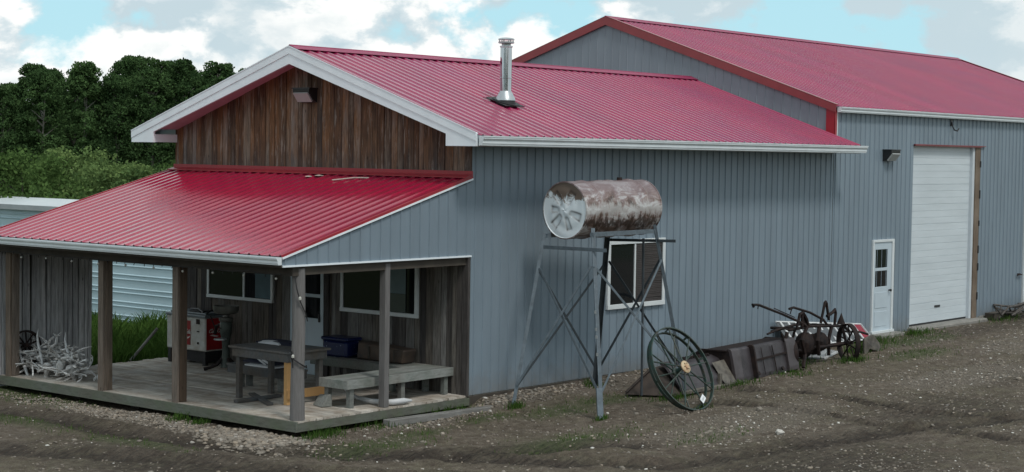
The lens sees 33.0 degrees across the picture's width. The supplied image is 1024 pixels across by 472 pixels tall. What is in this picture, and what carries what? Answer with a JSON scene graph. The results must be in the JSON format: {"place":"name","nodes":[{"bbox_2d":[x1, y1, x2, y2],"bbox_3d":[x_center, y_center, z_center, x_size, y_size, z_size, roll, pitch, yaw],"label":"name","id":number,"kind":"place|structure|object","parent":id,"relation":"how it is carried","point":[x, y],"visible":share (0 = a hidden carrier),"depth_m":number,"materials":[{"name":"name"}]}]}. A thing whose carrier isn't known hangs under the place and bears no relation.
{"place":"outdoors","nodes":[
{"label":"outdoors","id":0,"kind":"place"},
{"bbox_2d":[256,339,291,345],"bbox_3d":[-3.862,1.752,28.677,0.870,0.073,0.320,3,4,39],"label":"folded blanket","id":1,"kind":"object","parent":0,"point":[278,342],"visible":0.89,"depth_m":28.60,"materials":[{"name":"white fabric"}]},
{"bbox_2d":[0,313,1023,471],"bbox_3d":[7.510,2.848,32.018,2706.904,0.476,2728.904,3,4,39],"label":"ground","id":2,"kind":"structure","parent":0,"point":[585,458],"depth_m":26.64,"materials":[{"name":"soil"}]},
{"bbox_2d":[0,91,26,154],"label":"poplar tree","id":3,"kind":"object","parent":2,"relation":"on","point":[13,121],"visible":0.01,"depth_m":85.02,"materials":[{"name":"green plant"}]},
{"bbox_2d":[0,85,28,185],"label":"poplar tree","id":4,"kind":"object","parent":2,"relation":"on","point":[7,140],"visible":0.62,"depth_m":80.00,"materials":[{"name":"green plant"}]},
{"bbox_2d":[4,83,26,132],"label":"poplar tree","id":5,"kind":"object","parent":2,"relation":"on","point":[13,89],"visible":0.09,"depth_m":90.51,"materials":[{"name":"green plant"}]},
{"bbox_2d":[0,146,39,193],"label":"willow bush","id":6,"kind":"object","parent":2,"relation":"on","point":[35,156],"visible":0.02,"depth_m":60.42,"materials":[{"name":"green plant"}]},
{"bbox_2d":[0,165,73,197],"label":"willow bush","id":7,"kind":"object","parent":2,"relation":"on","point":[25,185],"visible":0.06,"depth_m":53.29,"materials":[{"name":"green plant"}]},
{"bbox_2d":[14,62,60,193],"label":"poplar tree","id":8,"kind":"object","parent":2,"relation":"on","point":[27,68],"visible":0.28,"depth_m":85.04,"materials":[{"name":"green plant"}]},
{"bbox_2d":[11,68,70,184],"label":"poplar tree","id":9,"kind":"object","parent":2,"relation":"on","point":[41,138],"visible":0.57,"depth_m":80.58,"materials":[{"name":"green plant"}]},
{"bbox_2d":[29,68,66,142],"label":"poplar tree","id":10,"kind":"object","parent":2,"relation":"on","point":[57,73],"visible":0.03,"depth_m":91.52,"materials":[{"name":"green plant"}]},
{"bbox_2d":[0,150,99,199],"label":"willow bush","id":11,"kind":"object","parent":2,"relation":"on","point":[9,170],"visible":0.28,"depth_m":47.49,"materials":[{"name":"green plant"}]},
{"bbox_2d":[49,75,92,155],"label":"poplar tree","id":12,"kind":"object","parent":2,"relation":"on","point":[71,133],"visible":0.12,"depth_m":85.70,"materials":[{"name":"green plant"}]},
{"bbox_2d":[29,145,125,194],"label":"willow bush","id":13,"kind":"object","parent":2,"relation":"on","point":[86,157],"visible":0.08,"depth_m":60.57,"materials":[{"name":"green plant"}]},
{"bbox_2d":[0,196,171,321],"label":"metal storage shed","id":14,"kind":"structure","parent":2,"relation":"on","point":[141,288],"depth_m":41.79,"materials":[{"name":"paint"}]},
{"bbox_2d":[62,60,113,186],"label":"poplar tree","id":15,"kind":"object","parent":2,"relation":"on","point":[79,80],"visible":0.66,"depth_m":80.81,"materials":[{"name":"green plant"}]},
{"bbox_2d":[51,159,152,198],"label":"willow bush","id":16,"kind":"object","parent":2,"relation":"on","point":[114,176],"visible":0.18,"depth_m":48.31,"materials":[{"name":"green plant"}]},
{"bbox_2d":[88,81,136,163],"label":"poplar tree","id":17,"kind":"object","parent":2,"relation":"on","point":[90,138],"visible":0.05,"depth_m":86.26,"materials":[{"name":"green plant"}]},
{"bbox_2d":[63,159,166,192],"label":"willow bush","id":18,"kind":"object","parent":2,"relation":"on","point":[153,171],"visible":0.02,"depth_m":54.37,"materials":[{"name":"green plant"}]},
{"bbox_2d":[86,72,145,165],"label":"poplar tree","id":19,"kind":"object","parent":2,"relation":"on","point":[119,102],"visible":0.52,"depth_m":81.16,"materials":[{"name":"green plant"}]},
{"bbox_2d":[108,60,128,74],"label":"poplar tree","id":20,"kind":"object","parent":2,"relation":"on","point":[117,67],"visible":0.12,"depth_m":104.65,"materials":[{"name":"green plant"}]},
{"bbox_2d":[114,55,144,163],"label":"poplar tree","id":21,"kind":"object","parent":2,"relation":"on","point":[127,70],"visible":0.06,"depth_m":91.94,"materials":[{"name":"green plant"}]},
{"bbox_2d":[91,307,170,365],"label":"tall grass","id":22,"kind":"structure","parent":2,"relation":"on","point":[130,337],"depth_m":36.09,"materials":[{"name":"green plant"}]},
{"bbox_2d":[117,55,166,164],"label":"poplar tree","id":23,"kind":"object","parent":2,"relation":"on","point":[140,62],"visible":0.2,"depth_m":86.20,"materials":[{"name":"green plant"}]},
{"bbox_2d":[128,327,157,361],"bbox_3d":[-7.234,2.188,33.694,0.724,0.790,0.060,-1,3,-34],"label":"leaning pole","id":24,"kind":"object","parent":2,"relation":"on","point":[146,341],"visible":0.65,"depth_m":33.71,"materials":[{"name":"grey wood"}]},
{"bbox_2d":[121,67,178,172],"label":"poplar tree","id":25,"kind":"object","parent":2,"relation":"on","point":[153,80],"visible":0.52,"depth_m":81.36,"materials":[{"name":"green plant"}]},
{"bbox_2d":[127,58,174,156],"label":"poplar tree","id":26,"kind":"object","parent":2,"relation":"on","point":[163,64],"visible":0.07,"depth_m":92.87,"materials":[{"name":"green plant"}]},
{"bbox_2d":[148,160,174,171],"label":"willow bush","id":27,"kind":"object","parent":2,"relation":"on","point":[165,164],"visible":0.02,"depth_m":60.67,"materials":[{"name":"green plant"}]},
{"bbox_2d":[156,72,193,160],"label":"poplar tree","id":28,"kind":"object","parent":2,"relation":"on","point":[166,75],"visible":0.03,"depth_m":86.78,"materials":[{"name":"green plant"}]},
{"bbox_2d":[151,57,202,166],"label":"poplar tree","id":29,"kind":"object","parent":2,"relation":"on","point":[180,67],"visible":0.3,"depth_m":82.05,"materials":[{"name":"green plant"}]},
{"bbox_2d":[187,68,196,90],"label":"poplar tree","id":30,"kind":"object","parent":2,"relation":"on","point":[192,72],"visible":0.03,"depth_m":98.69,"materials":[{"name":"green plant"}]},
{"bbox_2d":[190,70,203,91],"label":"poplar tree","id":31,"kind":"object","parent":2,"relation":"on","point":[195,75],"visible":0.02,"depth_m":92.86,"materials":[{"name":"green plant"}]},
{"bbox_2d":[196,70,216,88],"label":"poplar tree","id":32,"kind":"object","parent":2,"relation":"on","point":[203,86],"visible":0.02,"depth_m":87.03,"materials":[{"name":"green plant"}]},
{"bbox_2d":[201,61,234,91],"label":"poplar tree","id":33,"kind":"object","parent":2,"relation":"on","point":[221,71],"visible":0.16,"depth_m":82.53,"materials":[{"name":"green plant"}]},
{"bbox_2d":[0,368,648,469],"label":"cobbles","id":34,"kind":"object","parent":2,"relation":"on","point":[258,439],"visible":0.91,"depth_m":26.96,"materials":[{"name":"stone"}]},
{"bbox_2d":[0,37,868,432],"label":"workshop building","id":35,"kind":"structure","parent":2,"relation":"on","point":[424,239],"depth_m":30.94,"materials":[{"name":"grey metal"}]},
{"bbox_2d":[19,348,28,374],"bbox_3d":[-8.692,2.293,30.845,0.261,0.648,0.052,2,3,27],"label":"antler","id":36,"kind":"object","parent":35,"relation":"on","point":[25,368],"visible":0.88,"depth_m":30.85,"materials":[{"name":"grey"}]},
{"bbox_2d":[19,330,41,373],"bbox_3d":[-8.752,2.075,31.124,0.266,0.772,0.546,3,4,39],"label":"rusty wheel","id":37,"kind":"object","parent":35,"relation":"on","point":[27,345],"visible":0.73,"depth_m":31.10,"materials":[{"name":"metal"}]},
{"bbox_2d":[29,355,33,375],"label":"antler","id":38,"kind":"object","parent":35,"relation":"on","point":[32,367],"visible":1,"depth_m":30.49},
{"bbox_2d":[36,328,42,365],"bbox_3d":[-8.378,1.977,30.670,0.136,0.686,0.072,2,3,15],"label":"antler","id":39,"kind":"object","parent":35,"relation":"on","point":[40,352],"visible":0.97,"depth_m":30.66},
{"bbox_2d":[43,362,52,377],"bbox_3d":[-8.218,2.386,30.608,0.178,0.296,0.181,3,4,39],"label":"animal skull","id":40,"kind":"object","parent":35,"relation":"on","point":[46,373],"visible":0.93,"depth_m":30.55},
{"bbox_2d":[37,363,67,371],"bbox_3d":[-8.051,2.302,30.351,0.543,0.173,0.183,1,3,-5],"label":"antler","id":41,"kind":"object","parent":35,"relation":"on","point":[40,370],"visible":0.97,"depth_m":30.33,"materials":[{"name":"grey"}]},
{"bbox_2d":[55,360,66,375],"bbox_3d":[-7.906,2.319,30.330,0.193,0.295,0.184,3,4,39],"label":"animal skull","id":42,"kind":"object","parent":35,"relation":"on","point":[60,364],"visible":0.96,"depth_m":30.27},
{"bbox_2d":[66,364,76,379],"bbox_3d":[-7.707,2.387,30.207,0.187,0.294,0.184,1,3,-5],"label":"animal skull","id":43,"kind":"object","parent":35,"relation":"on","point":[70,370],"visible":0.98,"depth_m":30.15},
{"bbox_2d":[71,367,88,377],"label":"antler","id":44,"kind":"object","parent":35,"relation":"on","point":[78,371],"visible":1,"depth_m":30.06,"materials":[{"name":"grey"}]},
{"bbox_2d":[1,251,307,367],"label":"string lights","id":45,"kind":"object","parent":35,"relation":"hanging from","point":[300,298],"visible":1,"depth_m":27.55,"materials":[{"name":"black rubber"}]},
{"bbox_2d":[166,309,222,365],"bbox_3d":[-6.009,1.923,32.969,1.150,0.985,0.581,3,4,39],"label":"drinks cooler","id":46,"kind":"object","parent":35,"relation":"on","point":[204,347],"visible":0.49,"depth_m":32.62,"materials":[{"name":"red metal"}]},
{"bbox_2d":[189,308,213,313],"bbox_3d":[-5.928,1.411,32.861,0.923,0.074,0.375,3,4,39],"label":"tool bundle","id":47,"kind":"object","parent":46,"relation":"on","point":[199,310],"visible":0.83,"depth_m":32.80,"materials":[{"name":"black metal"}]},
{"bbox_2d":[203,305,238,370],"bbox_3d":[-5.232,1.891,31.905,0.715,1.204,0.725,3,4,39],"label":"cream separator","id":48,"kind":"object","parent":35,"relation":"on","point":[225,320],"visible":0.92,"depth_m":31.84,"materials":[{"name":"grey metal"}]},
{"bbox_2d":[206,269,273,302],"bbox_3d":[-5.129,0.686,32.579,1.840,1.040,0.060,3,4,39],"label":"window","id":49,"kind":"structure","parent":35,"relation":"in","point":[225,285],"depth_m":32.57,"materials":[{"name":"glass"}]},
{"bbox_2d":[234,392,281,404],"bbox_3d":[-4.101,2.649,28.192,0.695,0.047,1.152,1,3,7],"label":"loose board","id":50,"kind":"object","parent":35,"relation":"on","point":[257,397],"visible":1,"depth_m":28.09,"materials":[{"name":"grey wood"}]},
{"bbox_2d":[226,362,307,392],"bbox_3d":[-4.184,2.415,29.473,1.620,0.395,0.385,3,4,39],"label":"bench","id":51,"kind":"object","parent":35,"relation":"on","point":[249,371],"visible":0.42,"depth_m":29.36,"materials":[{"name":"grey wood"}]},
{"bbox_2d":[243,358,283,368],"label":"folded cushions","id":52,"kind":"object","parent":51,"relation":"on","point":[258,363],"visible":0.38,"depth_m":29.28,"materials":[{"name":"white fabric"}]},
{"bbox_2d":[228,342,330,404],"bbox_3d":[-3.813,2.240,28.326,1.430,0.865,0.954,3,4,39],"label":"work table","id":53,"kind":"object","parent":35,"relation":"on","point":[271,353],"visible":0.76,"depth_m":28.13,"materials":[{"name":"grey wood"}]},
{"bbox_2d":[290,274,323,374],"bbox_3d":[-3.732,1.458,31.446,0.860,2.110,0.080,3,4,39],"label":"storm door","id":54,"kind":"structure","parent":35,"relation":"in","point":[314,283],"depth_m":31.34,"materials":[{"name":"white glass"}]},
{"bbox_2d":[313,394,331,406],"bbox_3d":[-3.036,2.616,27.664,0.181,0.196,0.337,-1,3,-32],"label":"wood offcut","id":55,"kind":"object","parent":35,"relation":"on","point":[323,400],"visible":1,"depth_m":27.56,"materials":[{"name":"grey wood"}]},
{"bbox_2d":[305,175,368,180],"bbox_3d":[-3.121,-1.022,30.429,0.299,0.096,1.563,-2,4,-44],"label":"roof debris","id":56,"kind":"object","parent":35,"relation":"on","point":[341,178],"visible":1,"depth_m":30.18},
{"bbox_2d":[345,390,411,405],"bbox_3d":[-2.222,2.597,27.973,1.163,0.228,0.375,1,3,11],"label":"curved bone","id":57,"kind":"object","parent":35,"relation":"on","point":[398,401],"visible":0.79,"depth_m":27.87},
{"bbox_2d":[339,268,418,318],"bbox_3d":[-2.335,0.839,30.290,1.870,1.080,0.060,3,4,39],"label":"window","id":58,"kind":"structure","parent":35,"relation":"in","point":[359,291],"depth_m":30.32,"materials":[{"name":"glass"}]},
{"bbox_2d":[310,356,452,408],"bbox_3d":[-2.893,2.420,29.169,2.860,0.452,2.554,3,4,39],"label":"corner bench","id":59,"kind":"object","parent":35,"relation":"on","point":[399,374],"visible":0.77,"depth_m":28.60,"materials":[{"name":"grey wood"}]},
{"bbox_2d":[321,334,361,357],"bbox_3d":[-3.017,1.951,30.566,0.640,0.348,0.420,3,4,39],"label":"plastic tote","id":60,"kind":"object","parent":59,"relation":"on","point":[345,346],"visible":0.88,"depth_m":30.39,"materials":[{"name":"blue plastic"}]},
{"bbox_2d":[338,357,374,362],"bbox_3d":[-2.706,2.148,29.980,0.800,0.017,0.100,3,4,39],"label":"thin board","id":61,"kind":"object","parent":59,"relation":"on","point":[356,359],"visible":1,"depth_m":29.96,"materials":[{"name":"grey wood"}]},
{"bbox_2d":[357,341,415,363],"bbox_3d":[-2.182,2.015,29.928,1.159,0.306,0.345,3,4,39],"label":"leather trunk","id":62,"kind":"object","parent":59,"relation":"on","point":[368,350],"visible":0.94,"depth_m":29.81,"materials":[{"name":"brown leather"}]},
{"bbox_2d":[605,238,665,309],"bbox_3d":[2.354,0.700,32.693,0.060,1.290,1.870,3,4,39],"label":"window","id":63,"kind":"structure","parent":35,"relation":"in","point":[626,257],"depth_m":32.62,"materials":[{"name":"glass"}]},
{"bbox_2d":[383,406,490,426],"bbox_3d":[-1.189,2.914,28.044,0.160,0.115,2.358,3,4,42],"label":"timber plank","id":64,"kind":"object","parent":2,"relation":"on","point":[414,419],"visible":1,"depth_m":27.81,"materials":[{"name":"grey wood"}]},
{"bbox_2d":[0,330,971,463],"bbox_3d":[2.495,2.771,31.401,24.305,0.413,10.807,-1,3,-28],"label":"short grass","id":65,"kind":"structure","parent":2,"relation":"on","point":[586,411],"depth_m":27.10,"materials":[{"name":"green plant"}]},
{"bbox_2d":[164,313,1022,441],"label":"weeds","id":66,"kind":"object","parent":2,"relation":"on","point":[515,405],"visible":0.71,"depth_m":30.55,"materials":[{"name":"green plant"}]},
{"bbox_2d":[512,224,687,418],"bbox_3d":[1.666,1.359,29.811,1.791,3.118,3.289,3,3,34],"label":"tank stand","id":67,"kind":"object","parent":2,"relation":"on","point":[596,378],"visible":0.94,"depth_m":29.38,"materials":[{"name":"metal"}]},
{"bbox_2d":[543,177,661,238],"bbox_3d":[1.577,-0.487,29.853,1.014,1.052,2.068,3,4,43],"label":"barrel tank","id":68,"kind":"object","parent":67,"relation":"on","point":[578,209],"visible":0.97,"depth_m":29.30,"materials":[{"name":"metal"}]},
{"bbox_2d":[647,327,713,410],"bbox_3d":[2.838,2.233,29.091,0.820,1.362,1.515,3,4,39],"label":"spoked wheel","id":69,"kind":"object","parent":2,"relation":"on","point":[684,366],"visible":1,"depth_m":29.06,"materials":[{"name":"metal"}]},
{"bbox_2d":[625,353,746,395],"bbox_3d":[3.135,2.502,31.575,1.022,0.580,2.786,3,4,39],"label":"scraper blade","id":70,"kind":"object","parent":2,"relation":"on","point":[721,371],"visible":0.59,"depth_m":31.23,"materials":[{"name":"metal"}]},
{"bbox_2d":[695,337,798,380],"bbox_3d":[4.572,2.373,33.440,0.940,0.666,2.687,3,3,35],"label":"loader bucket","id":71,"kind":"object","parent":2,"relation":"on","point":[757,358],"visible":0.96,"depth_m":33.15,"materials":[{"name":"metal"}]},
{"bbox_2d":[512,16,1023,337],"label":"tall shed building","id":72,"kind":"structure","parent":2,"relation":"on","point":[928,211],"depth_m":42.53,"materials":[{"name":"grey"}]},
{"bbox_2d":[872,242,891,331],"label":"service door","id":73,"kind":"structure","parent":72,"relation":"in","point":[881,293],"depth_m":40.43,"materials":[{"name":"white metal"}]},
{"bbox_2d":[909,146,969,326],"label":"overhead door","id":74,"kind":"structure","parent":72,"relation":"in","point":[940,194],"depth_m":42.93,"materials":[{"name":"white metal"}]},
{"bbox_2d":[775,429,784,434],"bbox_3d":[4.103,3.013,26.503,0.129,0.099,0.145,3,4,39],"label":"rock","id":75,"kind":"object","parent":2,"relation":"on","point":[779,432],"visible":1,"depth_m":26.47,"materials":[{"name":"stone"}]},
{"bbox_2d":[751,300,881,367],"bbox_3d":[6.279,1.959,35.242,5.524,1.505,1.046,-2,4,-42],"label":"wheeled plow","id":76,"kind":"object","parent":2,"relation":"on","point":[807,344],"visible":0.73,"depth_m":35.16,"materials":[{"name":"metal"}]},
{"bbox_2d":[799,349,837,358],"bbox_3d":[6.487,2.478,36.668,0.746,0.061,1.909,2,3,21],"label":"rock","id":77,"kind":"object","parent":2,"relation":"on","point":[823,353],"visible":0.42,"depth_m":36.16,"materials":[{"name":"white stone"}]},
{"bbox_2d":[775,321,869,342],"bbox_3d":[6.975,2.064,37.923,0.546,0.622,3.802,3,4,39],"label":"slatted rack","id":78,"kind":"object","parent":2,"relation":"on","point":[858,326],"visible":0.34,"depth_m":37.84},
{"bbox_2d":[985,302,1023,320],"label":"scrap harrow","id":79,"kind":"object","parent":2,"relation":"on","point":[1005,312],"visible":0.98,"depth_m":44.95,"materials":[{"name":"brown metal"}]},
{"bbox_2d":[0,0,1023,99],"label":"sky","id":80,"kind":"structure","parent":0,"point":[989,34],"materials":[{"name":"blue"}]},
{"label":"antler","id":81,"kind":"object","parent":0,"visible":0},
{"bbox_2d":[72,363,91,372],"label":"antler","id":82,"kind":"object","parent":81,"relation":"on","point":[74,366],"visible":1,"depth_m":30.23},
{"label":"antler","id":83,"kind":"object","parent":81,"relation":"on","visible":0},
{"bbox_2d":[61,350,87,365],"bbox_3d":[-7.614,2.128,30.147,0.476,0.314,0.179,-1,3,-31],"label":"antler","id":84,"kind":"object","parent":83,"relation":"on","point":[74,359],"visible":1,"depth_m":30.07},
{"bbox_2d":[71,345,83,364],"bbox_3d":[-7.587,2.076,30.151,0.305,0.334,0.144,3,4,39],"label":"antler","id":85,"kind":"object","parent":83,"relation":"on","point":[75,358],"visible":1,"depth_m":30.12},
{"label":"antler","id":86,"kind":"object","parent":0,"visible":0},
{"bbox_2d":[60,361,75,372],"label":"antler","id":87,"kind":"object","parent":86,"relation":"on","point":[67,370],"visible":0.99,"depth_m":30.07,"materials":[{"name":"grey"}]},
{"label":"antler","id":88,"kind":"object","parent":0,"visible":0},
{"bbox_2d":[76,355,92,375],"bbox_3d":[-7.563,2.298,30.634,0.190,0.355,0.401,3,4,39],"label":"antler","id":89,"kind":"object","parent":88,"relation":"on","point":[89,365],"visible":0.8,"depth_m":30.66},
{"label":"antler","id":90,"kind":"object","parent":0,"visible":0},
{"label":"antler","id":91,"kind":"object","parent":90,"relation":"on","visible":0},
{"bbox_2d":[64,332,71,363],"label":"antler","id":92,"kind":"object","parent":91,"relation":"on","point":[67,350],"visible":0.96,"depth_m":30.40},
{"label":"antler","id":93,"kind":"object","parent":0,"visible":0},
{"bbox_2d":[37,363,55,370],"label":"antler","id":94,"kind":"object","parent":93,"relation":"on","point":[46,368],"visible":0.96,"depth_m":30.31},
{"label":"antler","id":95,"kind":"object","parent":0,"visible":0},
{"bbox_2d":[43,343,63,361],"bbox_3d":[-8.001,2.030,30.241,0.384,0.326,0.176,1,3,-6],"label":"antler","id":96,"kind":"object","parent":95,"relation":"on","point":[53,351],"visible":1,"depth_m":30.27,"materials":[{"name":"grey"}]},
{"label":"antler","id":97,"kind":"object","parent":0,"visible":0},
{"bbox_2d":[42,333,57,352],"bbox_3d":[-8.175,1.909,30.739,0.206,0.340,0.310,2,3,26],"label":"antler","id":98,"kind":"object","parent":97,"relation":"on","point":[56,341],"visible":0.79,"depth_m":30.74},
{"bbox_2d":[48,336,59,353],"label":"antler","id":99,"kind":"object","parent":97,"relation":"on","point":[50,339],"visible":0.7,"depth_m":30.52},
{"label":"antler","id":100,"kind":"object","parent":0,"visible":0},
{"bbox_2d":[65,373,86,376],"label":"antler","id":101,"kind":"object","parent":100,"relation":"on","point":[81,374],"visible":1,"depth_m":30.07,"materials":[{"name":"grey"}]},
{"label":"antler","id":102,"kind":"object","parent":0,"visible":0},
{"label":"antler","id":103,"kind":"object","parent":102,"relation":"on","visible":0},
{"bbox_2d":[22,359,39,369],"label":"antler","id":104,"kind":"object","parent":103,"relation":"on","point":[31,364],"visible":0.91,"depth_m":30.68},
{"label":"antler","id":105,"kind":"object","parent":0,"visible":0},
{"bbox_2d":[73,346,91,354],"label":"antler","id":106,"kind":"object","parent":105,"relation":"on","point":[78,351],"visible":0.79,"depth_m":30.25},
{"bbox_2d":[66,345,84,355],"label":"antler","id":107,"kind":"object","parent":106,"relation":"on","point":[68,348],"visible":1,"depth_m":30.32,"materials":[{"name":"grey"}]}
]}

